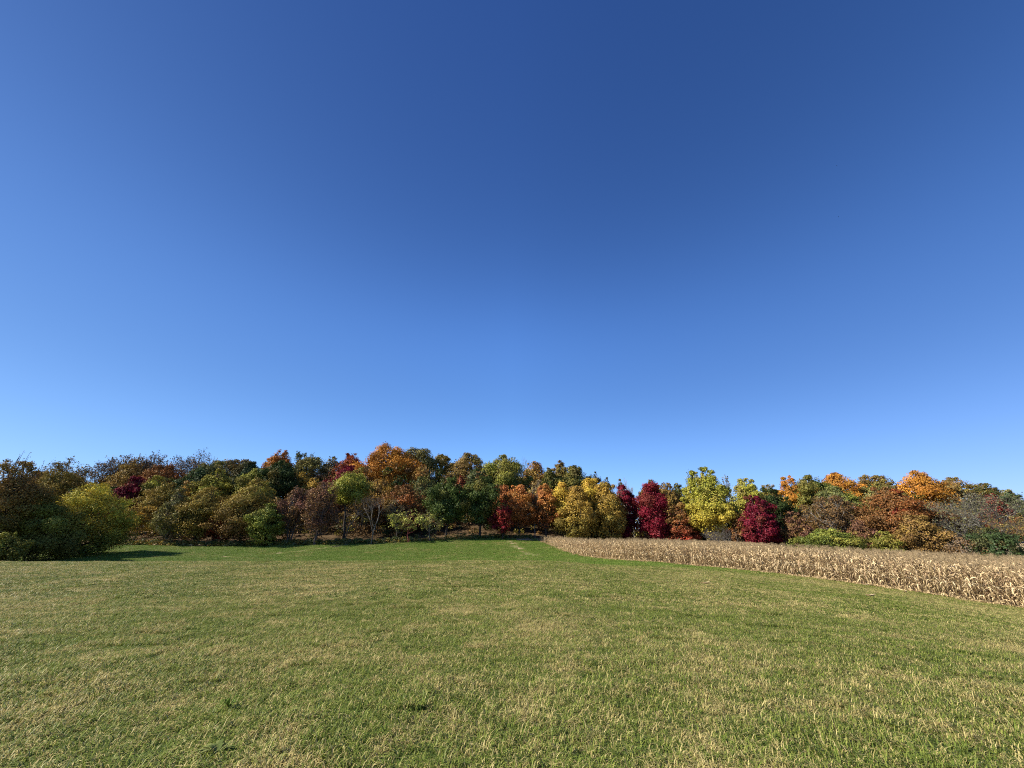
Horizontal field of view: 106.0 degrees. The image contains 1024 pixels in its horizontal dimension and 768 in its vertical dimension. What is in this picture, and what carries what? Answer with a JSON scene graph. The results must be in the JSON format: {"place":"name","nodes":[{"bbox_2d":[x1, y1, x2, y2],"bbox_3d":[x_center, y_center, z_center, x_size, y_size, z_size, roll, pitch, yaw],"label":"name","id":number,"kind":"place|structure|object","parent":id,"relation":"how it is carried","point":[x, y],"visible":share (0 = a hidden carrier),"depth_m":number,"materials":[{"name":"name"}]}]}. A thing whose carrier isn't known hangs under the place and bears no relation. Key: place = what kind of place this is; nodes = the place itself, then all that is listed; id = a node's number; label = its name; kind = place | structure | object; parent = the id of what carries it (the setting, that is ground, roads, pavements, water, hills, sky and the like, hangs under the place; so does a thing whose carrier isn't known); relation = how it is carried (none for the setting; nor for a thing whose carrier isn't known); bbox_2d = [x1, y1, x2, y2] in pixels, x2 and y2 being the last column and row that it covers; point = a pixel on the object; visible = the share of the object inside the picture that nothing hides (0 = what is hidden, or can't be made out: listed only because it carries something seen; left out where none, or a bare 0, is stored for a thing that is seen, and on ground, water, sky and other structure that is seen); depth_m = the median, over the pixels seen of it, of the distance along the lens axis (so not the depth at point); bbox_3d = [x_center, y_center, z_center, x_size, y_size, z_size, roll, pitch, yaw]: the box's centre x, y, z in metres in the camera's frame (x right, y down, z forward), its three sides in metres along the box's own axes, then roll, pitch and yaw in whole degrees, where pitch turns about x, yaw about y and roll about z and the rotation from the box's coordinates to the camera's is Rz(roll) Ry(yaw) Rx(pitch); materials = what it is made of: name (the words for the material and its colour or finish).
{"place":"outdoors","nodes":[
{"label":"outdoors","id":0,"kind":"place"},
{"bbox_2d":[0,512,1023,767],"bbox_3d":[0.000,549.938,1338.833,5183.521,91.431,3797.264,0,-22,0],"label":"ground","id":1,"kind":"structure","parent":0,"point":[420,532],"depth_m":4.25,"materials":[{"name":"green plant"}]},
{"bbox_2d":[0,531,37,560],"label":"bush","id":2,"kind":"object","parent":1,"relation":"on","point":[13,547],"visible":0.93,"depth_m":46.84,"materials":[{"name":"green plant"}]},
{"bbox_2d":[0,459,63,536],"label":"broadleaf tree","id":3,"kind":"object","parent":1,"relation":"on","point":[17,501],"visible":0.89,"depth_m":52.14,"materials":[{"name":"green plant"}]},
{"bbox_2d":[0,494,88,561],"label":"bush","id":4,"kind":"object","parent":1,"relation":"on","point":[51,520],"visible":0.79,"depth_m":52.42,"materials":[{"name":"green plant"}]},
{"bbox_2d":[33,468,91,509],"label":"broadleaf tree","id":5,"kind":"object","parent":1,"relation":"on","point":[63,482],"visible":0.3,"depth_m":111.36,"materials":[{"name":"green plant"}]},
{"bbox_2d":[37,455,99,482],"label":"bare tree","id":6,"kind":"object","parent":1,"relation":"on","point":[60,468],"visible":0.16,"depth_m":123.41,"materials":[{"name":"brown plant"}]},
{"bbox_2d":[35,482,142,556],"bbox_3d":[-66.498,21.101,59.700,13.769,11.664,13.482,0,-22,0],"label":"bush","id":7,"kind":"object","parent":1,"relation":"on","point":[116,525],"visible":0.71,"depth_m":59.22,"materials":[{"name":"green plant"}]},
{"bbox_2d":[76,459,116,484],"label":"bare tree","id":8,"kind":"object","parent":1,"relation":"on","point":[98,470],"visible":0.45,"depth_m":121.30,"materials":[{"name":"grey plant"}]},
{"bbox_2d":[94,463,145,514],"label":"broadleaf tree","id":9,"kind":"object","parent":1,"relation":"on","point":[128,471],"visible":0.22,"depth_m":115.73,"materials":[{"name":"green plant"}]},
{"bbox_2d":[94,453,152,484],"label":"bare tree","id":10,"kind":"object","parent":1,"relation":"on","point":[131,460],"visible":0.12,"depth_m":124.19,"materials":[{"name":"brown plant"}]},
{"bbox_2d":[102,476,146,519],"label":"maple tree","id":11,"kind":"object","parent":1,"relation":"on","point":[132,491],"visible":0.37,"depth_m":89.77,"materials":[{"name":"red plant"}]},
{"bbox_2d":[121,503,157,539],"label":"broadleaf tree","id":12,"kind":"object","parent":1,"relation":"on","point":[145,517],"visible":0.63,"depth_m":75.92,"materials":[{"name":"yellow plant"}]},
{"bbox_2d":[120,464,186,487],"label":"broadleaf tree","id":13,"kind":"object","parent":1,"relation":"on","point":[168,471],"visible":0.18,"depth_m":114.25,"materials":[{"name":"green plant"}]},
{"bbox_2d":[136,475,171,531],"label":"ash tree","id":14,"kind":"object","parent":1,"relation":"on","point":[152,484],"visible":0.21,"depth_m":92.84,"materials":[{"name":"green plant"}]},
{"bbox_2d":[140,450,174,473],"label":"bare tree","id":15,"kind":"object","parent":1,"relation":"on","point":[148,464],"visible":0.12,"depth_m":129.81,"materials":[{"name":"grey plant"}]},
{"bbox_2d":[133,482,186,535],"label":"broadleaf tree","id":16,"kind":"object","parent":1,"relation":"on","point":[162,497],"visible":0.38,"depth_m":86.80,"materials":[{"name":"green plant"}]},
{"bbox_2d":[146,487,193,541],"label":"broadleaf tree","id":17,"kind":"object","parent":1,"relation":"on","point":[162,526],"visible":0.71,"depth_m":72.78,"materials":[{"name":"green plant"}]},
{"bbox_2d":[166,447,218,474],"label":"bare tree","id":18,"kind":"object","parent":1,"relation":"on","point":[187,469],"visible":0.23,"depth_m":128.47,"materials":[{"name":"grey plant"}]},
{"bbox_2d":[163,486,230,540],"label":"broadleaf tree","id":19,"kind":"object","parent":1,"relation":"on","point":[201,509],"visible":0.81,"depth_m":72.96,"materials":[{"name":"green plant"}]},
{"bbox_2d":[170,462,232,489],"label":"broadleaf tree","id":20,"kind":"object","parent":1,"relation":"on","point":[201,471],"visible":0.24,"depth_m":111.87,"materials":[{"name":"green plant"}]},
{"bbox_2d":[186,468,232,506],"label":"broadleaf tree","id":21,"kind":"object","parent":1,"relation":"on","point":[223,484],"visible":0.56,"depth_m":95.61,"materials":[{"name":"green plant"}]},
{"bbox_2d":[201,500,234,541],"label":"broadleaf tree","id":22,"kind":"object","parent":1,"relation":"on","point":[212,534],"visible":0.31,"depth_m":73.62,"materials":[{"name":"green plant"}]},
{"bbox_2d":[211,459,251,475],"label":"oak tree","id":23,"kind":"object","parent":1,"relation":"on","point":[229,465],"visible":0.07,"depth_m":124.35,"materials":[{"name":"green plant"}]},
{"bbox_2d":[197,485,286,541],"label":"broadleaf tree","id":24,"kind":"object","parent":1,"relation":"on","point":[244,504],"visible":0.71,"depth_m":72.75,"materials":[{"name":"green plant"}]},
{"bbox_2d":[229,461,258,491],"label":"broadleaf tree","id":25,"kind":"object","parent":1,"relation":"on","point":[245,468],"visible":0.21,"depth_m":116.08,"materials":[{"name":"green plant"}]},
{"bbox_2d":[229,468,266,497],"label":"broadleaf tree","id":26,"kind":"object","parent":1,"relation":"on","point":[242,481],"visible":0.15,"depth_m":98.16,"materials":[{"name":"green plant"}]},
{"bbox_2d":[225,477,279,507],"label":"broadleaf tree","id":27,"kind":"object","parent":1,"relation":"on","point":[263,486],"visible":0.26,"depth_m":91.61,"materials":[{"name":"green plant"}]},
{"bbox_2d":[242,503,287,545],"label":"broadleaf tree","id":28,"kind":"object","parent":1,"relation":"on","point":[262,528],"visible":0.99,"depth_m":70.91,"materials":[{"name":"green plant"}]},
{"bbox_2d":[244,460,303,506],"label":"broadleaf tree","id":29,"kind":"object","parent":1,"relation":"on","point":[279,484],"visible":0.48,"depth_m":99.52,"materials":[{"name":"green plant"}]},
{"bbox_2d":[261,449,294,498],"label":"maple tree","id":30,"kind":"object","parent":1,"relation":"on","point":[274,458],"visible":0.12,"depth_m":124.23,"materials":[{"name":"orange plant"}]},
{"bbox_2d":[271,485,313,540],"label":"broadleaf tree","id":31,"kind":"object","parent":1,"relation":"on","point":[293,512],"visible":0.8,"depth_m":74.96,"materials":[{"name":"brown plant"}]},
{"bbox_2d":[294,456,328,481],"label":"broadleaf tree","id":32,"kind":"object","parent":1,"relation":"on","point":[315,463],"visible":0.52,"depth_m":118.83,"materials":[{"name":"green plant"}]},
{"bbox_2d":[295,481,340,544],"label":"broadleaf tree","id":33,"kind":"object","parent":1,"relation":"on","point":[325,501],"visible":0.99,"depth_m":73.53,"materials":[{"name":"brown plant"}]},
{"bbox_2d":[114,531,533,545],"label":"weeds","id":34,"kind":"object","parent":1,"relation":"on","point":[356,540],"visible":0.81,"depth_m":72.74,"materials":[{"name":"green plant"}]},
{"bbox_2d":[316,456,339,483],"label":"broadleaf tree","id":35,"kind":"object","parent":1,"relation":"on","point":[326,469],"visible":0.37,"depth_m":120.64,"materials":[{"name":"green plant"}]},
{"bbox_2d":[325,453,364,478],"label":"maple tree","id":36,"kind":"object","parent":1,"relation":"on","point":[349,459],"visible":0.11,"depth_m":120.05,"materials":[{"name":"red plant"}]},
{"bbox_2d":[328,471,376,537],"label":"linden tree","id":37,"kind":"object","parent":1,"relation":"on","point":[352,486],"visible":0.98,"depth_m":79.69,"materials":[{"name":"green plant"}]},
{"bbox_2d":[340,491,378,532],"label":"broadleaf tree","id":38,"kind":"object","parent":1,"relation":"on","point":[352,508],"visible":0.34,"depth_m":86.64,"materials":[{"name":"brown plant"}]},
{"bbox_2d":[348,496,391,543],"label":"bare tree","id":39,"kind":"object","parent":1,"relation":"on","point":[371,511],"visible":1,"depth_m":73.89,"materials":[{"name":"brown plant"}]},
{"bbox_2d":[361,479,395,525],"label":"broadleaf tree","id":40,"kind":"object","parent":1,"relation":"on","point":[380,491],"visible":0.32,"depth_m":95.81,"materials":[{"name":"brown plant"}]},
{"bbox_2d":[350,441,422,494],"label":"maple tree","id":41,"kind":"object","parent":1,"relation":"on","point":[379,458],"visible":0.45,"depth_m":113.15,"materials":[{"name":"orange plant"}]},
{"bbox_2d":[380,496,416,529],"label":"broadleaf tree","id":42,"kind":"object","parent":1,"relation":"on","point":[391,509],"visible":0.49,"depth_m":84.07,"materials":[{"name":"green plant"}]},
{"bbox_2d":[372,484,432,526],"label":"broadleaf tree","id":43,"kind":"object","parent":1,"relation":"on","point":[405,489],"visible":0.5,"depth_m":87.10,"materials":[{"name":"brown plant"}]},
{"bbox_2d":[398,509,423,541],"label":"broadleaf tree","id":44,"kind":"object","parent":1,"relation":"on","point":[404,520],"visible":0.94,"depth_m":73.96,"materials":[{"name":"green plant"}]},
{"bbox_2d":[401,447,439,483],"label":"oak tree","id":45,"kind":"object","parent":1,"relation":"on","point":[422,455],"visible":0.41,"depth_m":120.89,"materials":[{"name":"green plant"}]},
{"bbox_2d":[409,475,438,518],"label":"broadleaf tree","id":46,"kind":"object","parent":1,"relation":"on","point":[424,484],"visible":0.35,"depth_m":97.08,"materials":[{"name":"green plant"}]},
{"bbox_2d":[415,509,444,540],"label":"broadleaf tree","id":47,"kind":"object","parent":1,"relation":"on","point":[430,517],"visible":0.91,"depth_m":75.14,"materials":[{"name":"green plant"}]},
{"bbox_2d":[429,453,454,496],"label":"oak tree","id":48,"kind":"object","parent":1,"relation":"on","point":[444,461],"visible":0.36,"depth_m":121.96,"materials":[{"name":"green plant"}]},
{"bbox_2d":[421,476,471,538],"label":"maple tree","id":49,"kind":"object","parent":1,"relation":"on","point":[446,503],"visible":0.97,"depth_m":77.25,"materials":[{"name":"green plant"}]},
{"bbox_2d":[436,452,486,484],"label":"oak tree","id":50,"kind":"object","parent":1,"relation":"on","point":[464,463],"visible":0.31,"depth_m":118.49,"materials":[{"name":"brown plant"}]},
{"bbox_2d":[456,475,509,535],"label":"maple tree","id":51,"kind":"object","parent":1,"relation":"on","point":[483,494],"visible":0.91,"depth_m":78.99,"materials":[{"name":"green plant"}]},
{"bbox_2d":[18,462,977,537],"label":"distant wood","id":52,"kind":"object","parent":1,"relation":"on","point":[365,469],"visible":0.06,"depth_m":103.40,"materials":[{"name":"green plant"}]},
{"bbox_2d":[487,500,513,538],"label":"maple tree","id":53,"kind":"object","parent":1,"relation":"on","point":[503,515],"visible":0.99,"depth_m":77.20,"materials":[{"name":"red plant"}]},
{"bbox_2d":[480,454,532,496],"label":"linden tree","id":54,"kind":"object","parent":1,"relation":"on","point":[506,466],"visible":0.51,"depth_m":107.04,"materials":[{"name":"green plant"}]},
{"bbox_2d":[502,484,536,537],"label":"maple tree","id":55,"kind":"object","parent":1,"relation":"on","point":[520,507],"visible":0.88,"depth_m":81.01,"materials":[{"name":"orange plant"}]},
{"bbox_2d":[81,508,972,554],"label":"undergrowth","id":56,"kind":"object","parent":1,"relation":"on","point":[303,532],"visible":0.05,"depth_m":82.09,"materials":[{"name":"brown plant"}]},
{"bbox_2d":[522,461,549,489],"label":"broadleaf tree","id":57,"kind":"object","parent":1,"relation":"on","point":[534,472],"visible":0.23,"depth_m":118.25,"materials":[{"name":"orange plant"}]},
{"bbox_2d":[528,483,561,538],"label":"maple tree","id":58,"kind":"object","parent":1,"relation":"on","point":[546,499],"visible":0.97,"depth_m":80.84,"materials":[{"name":"orange plant"}]},
{"bbox_2d":[541,467,558,492],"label":"broadleaf tree","id":59,"kind":"object","parent":1,"relation":"on","point":[551,476],"visible":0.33,"depth_m":112.74,"materials":[{"name":"green plant"}]},
{"bbox_2d":[543,482,579,537],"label":"maple tree","id":60,"kind":"object","parent":1,"relation":"on","point":[560,496],"visible":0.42,"depth_m":81.53,"materials":[{"name":"yellow plant"}]},
{"bbox_2d":[556,465,590,487],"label":"broadleaf tree","id":61,"kind":"object","parent":1,"relation":"on","point":[575,475],"visible":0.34,"depth_m":110.13,"materials":[{"name":"green plant"}]},
{"bbox_2d":[553,485,602,538],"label":"maple tree","id":62,"kind":"object","parent":1,"relation":"on","point":[577,498],"visible":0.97,"depth_m":77.82,"materials":[{"name":"yellow plant"}]},
{"bbox_2d":[579,478,612,540],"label":"maple tree","id":63,"kind":"object","parent":1,"relation":"on","point":[588,484],"visible":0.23,"depth_m":82.29,"materials":[{"name":"yellow plant"}]},
{"bbox_2d":[590,481,628,539],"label":"maple tree","id":64,"kind":"object","parent":1,"relation":"on","point":[606,505],"visible":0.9,"depth_m":78.84,"materials":[{"name":"yellow plant"}]},
{"bbox_2d":[614,484,639,539],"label":"maple tree","id":65,"kind":"object","parent":1,"relation":"on","point":[625,496],"visible":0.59,"depth_m":83.52,"materials":[{"name":"red plant"}]},
{"bbox_2d":[632,480,673,540],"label":"maple tree","id":66,"kind":"object","parent":1,"relation":"on","point":[653,522],"visible":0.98,"depth_m":78.10,"materials":[{"name":"red plant"}]},
{"bbox_2d":[660,482,685,536],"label":"broadleaf tree","id":67,"kind":"object","parent":1,"relation":"on","point":[674,497],"visible":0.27,"depth_m":92.41,"materials":[{"name":"orange plant"}]},
{"bbox_2d":[665,502,701,540],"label":"oak tree","id":68,"kind":"object","parent":1,"relation":"on","point":[680,520],"visible":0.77,"depth_m":75.08,"materials":[{"name":"orange plant"}]},
{"bbox_2d":[679,470,712,541],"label":"tulip tree","id":69,"kind":"object","parent":1,"relation":"on","point":[688,491],"visible":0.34,"depth_m":80.22,"materials":[{"name":"yellow plant"}]},
{"bbox_2d":[683,466,740,540],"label":"tulip tree","id":70,"kind":"object","parent":1,"relation":"on","point":[715,509],"visible":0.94,"depth_m":74.02,"materials":[{"name":"yellow plant"}]},
{"bbox_2d":[725,511,749,542],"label":"broadleaf tree","id":71,"kind":"object","parent":1,"relation":"on","point":[733,529],"visible":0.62,"depth_m":70.58,"materials":[{"name":"orange plant"}]},
{"bbox_2d":[728,478,765,516],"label":"broadleaf tree","id":72,"kind":"object","parent":1,"relation":"on","point":[742,489],"visible":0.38,"depth_m":87.79,"materials":[{"name":"yellow plant"}]},
{"bbox_2d":[736,495,783,544],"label":"maple tree","id":73,"kind":"object","parent":1,"relation":"on","point":[760,523],"visible":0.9,"depth_m":68.59,"materials":[{"name":"red plant"}]},
{"bbox_2d":[758,487,799,541],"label":"broadleaf tree","id":74,"kind":"object","parent":1,"relation":"on","point":[780,503],"visible":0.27,"depth_m":78.67,"materials":[{"name":"green plant"}]},
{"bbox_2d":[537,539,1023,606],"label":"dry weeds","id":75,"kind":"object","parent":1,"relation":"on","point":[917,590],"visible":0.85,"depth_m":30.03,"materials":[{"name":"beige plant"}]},
{"bbox_2d":[539,535,1023,603],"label":"cornfield mass","id":76,"kind":"object","parent":1,"relation":"on","point":[642,549],"visible":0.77,"depth_m":39.87,"materials":[{"name":"beige plant"}]},
{"bbox_2d":[778,475,810,515],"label":"maple tree","id":77,"kind":"object","parent":1,"relation":"on","point":[787,491],"visible":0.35,"depth_m":98.14,"materials":[{"name":"orange plant"}]},
{"bbox_2d":[779,511,814,547],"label":"broadleaf tree","id":78,"kind":"object","parent":1,"relation":"on","point":[793,529],"visible":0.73,"depth_m":66.95,"materials":[{"name":"brown plant"}]},
{"bbox_2d":[788,474,832,526],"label":"broadleaf tree","id":79,"kind":"object","parent":1,"relation":"on","point":[808,489],"visible":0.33,"depth_m":94.91,"materials":[{"name":"green plant"}]},
{"bbox_2d":[786,528,874,552],"bbox_3d":[49.904,25.624,61.347,11.637,5.195,9.819,-10,-24,24],"label":"shrub","id":80,"kind":"object","parent":1,"relation":"on","point":[824,538],"visible":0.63,"depth_m":59.52,"materials":[{"name":"green plant"}]},
{"bbox_2d":[799,494,865,541],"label":"broadleaf tree","id":81,"kind":"object","parent":1,"relation":"on","point":[839,516],"visible":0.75,"depth_m":71.33,"materials":[{"name":"brown plant"}]},
{"bbox_2d":[813,485,868,530],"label":"broadleaf tree","id":82,"kind":"object","parent":1,"relation":"on","point":[832,490],"visible":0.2,"depth_m":83.80,"materials":[{"name":"green plant"}]},
{"bbox_2d":[810,472,872,505],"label":"maple tree","id":83,"kind":"object","parent":1,"relation":"on","point":[835,478],"visible":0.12,"depth_m":98.63,"materials":[{"name":"orange plant"}]},
{"bbox_2d":[845,520,881,549],"bbox_3d":[58.591,26.284,64.996,5.546,6.440,7.028,17,-28,-36],"label":"broadleaf tree","id":84,"kind":"object","parent":1,"relation":"on","point":[860,529],"visible":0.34,"depth_m":64.43,"materials":[{"name":"brown plant"}]},
{"bbox_2d":[851,482,908,511],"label":"broadleaf tree","id":85,"kind":"object","parent":1,"relation":"on","point":[876,485],"visible":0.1,"depth_m":94.66,"materials":[{"name":"green plant"}]},
{"bbox_2d":[869,531,906,555],"bbox_3d":[57.348,24.864,58.799,4.392,4.863,5.365,-19,-29,38],"label":"shrub","id":86,"kind":"object","parent":1,"relation":"on","point":[878,544],"visible":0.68,"depth_m":58.38,"materials":[{"name":"green plant"}]},
{"bbox_2d":[882,489,932,549],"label":"oak tree","id":87,"kind":"object","parent":1,"relation":"on","point":[899,507],"visible":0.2,"depth_m":66.18,"materials":[{"name":"brown plant"}]},
{"bbox_2d":[851,486,965,549],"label":"oak tree","id":88,"kind":"object","parent":1,"relation":"on","point":[872,519],"visible":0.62,"depth_m":65.96,"materials":[{"name":"orange plant"}]},
{"bbox_2d":[892,514,959,554],"bbox_3d":[63.468,23.914,59.679,7.495,7.296,9.040,-16,-27,34],"label":"broadleaf tree","id":89,"kind":"object","parent":1,"relation":"on","point":[909,533],"visible":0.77,"depth_m":58.55,"materials":[{"name":"yellow plant"}]},
{"bbox_2d":[896,470,973,520],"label":"maple tree","id":90,"kind":"object","parent":1,"relation":"on","point":[920,484],"visible":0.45,"depth_m":97.48,"materials":[{"name":"orange plant"}]},
{"bbox_2d":[918,499,1011,545],"bbox_3d":[72.189,23.432,62.102,10.812,9.814,12.893,0,-22,0],"label":"bare tree","id":91,"kind":"object","parent":1,"relation":"on","point":[967,529],"visible":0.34,"depth_m":61.53,"materials":[{"name":"grey plant"}]},
{"bbox_2d":[942,534,991,556],"bbox_3d":[63.132,23.113,53.276,5.110,4.505,4.987,17,-28,-35],"label":"shrub","id":92,"kind":"object","parent":1,"relation":"on","point":[959,548],"visible":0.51,"depth_m":53.34,"materials":[{"name":"brown plant"}]},
{"bbox_2d":[918,489,1023,543],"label":"bare tree","id":93,"kind":"object","parent":1,"relation":"on","point":[983,502],"visible":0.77,"depth_m":58.56,"materials":[{"name":"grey plant"}]},
{"bbox_2d":[940,477,1007,529],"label":"broadleaf tree","id":94,"kind":"object","parent":1,"relation":"on","point":[956,485],"visible":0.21,"depth_m":96.81,"materials":[{"name":"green plant"}]},
{"bbox_2d":[961,527,1023,558],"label":"bush","id":95,"kind":"object","parent":1,"relation":"on","point":[1005,544],"visible":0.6,"depth_m":51.26,"materials":[{"name":"green plant"}]},
{"bbox_2d":[975,493,1016,535],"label":"broadleaf tree","id":96,"kind":"object","parent":1,"relation":"on","point":[1001,509],"visible":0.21,"depth_m":86.66,"materials":[{"name":"brown plant"}]},
{"bbox_2d":[972,513,1023,546],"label":"bare tree","id":97,"kind":"object","parent":1,"relation":"on","point":[1002,528],"visible":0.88,"depth_m":54.41,"materials":[{"name":"brown plant"}]},
{"bbox_2d":[997,489,1023,527],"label":"broadleaf tree","id":98,"kind":"object","parent":1,"relation":"on","point":[1008,491],"visible":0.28,"depth_m":94.90,"materials":[{"name":"green plant"}]},
{"bbox_2d":[0,0,1023,528],"label":"sky","id":99,"kind":"structure","parent":0,"point":[608,238],"materials":[{"name":"blue"}]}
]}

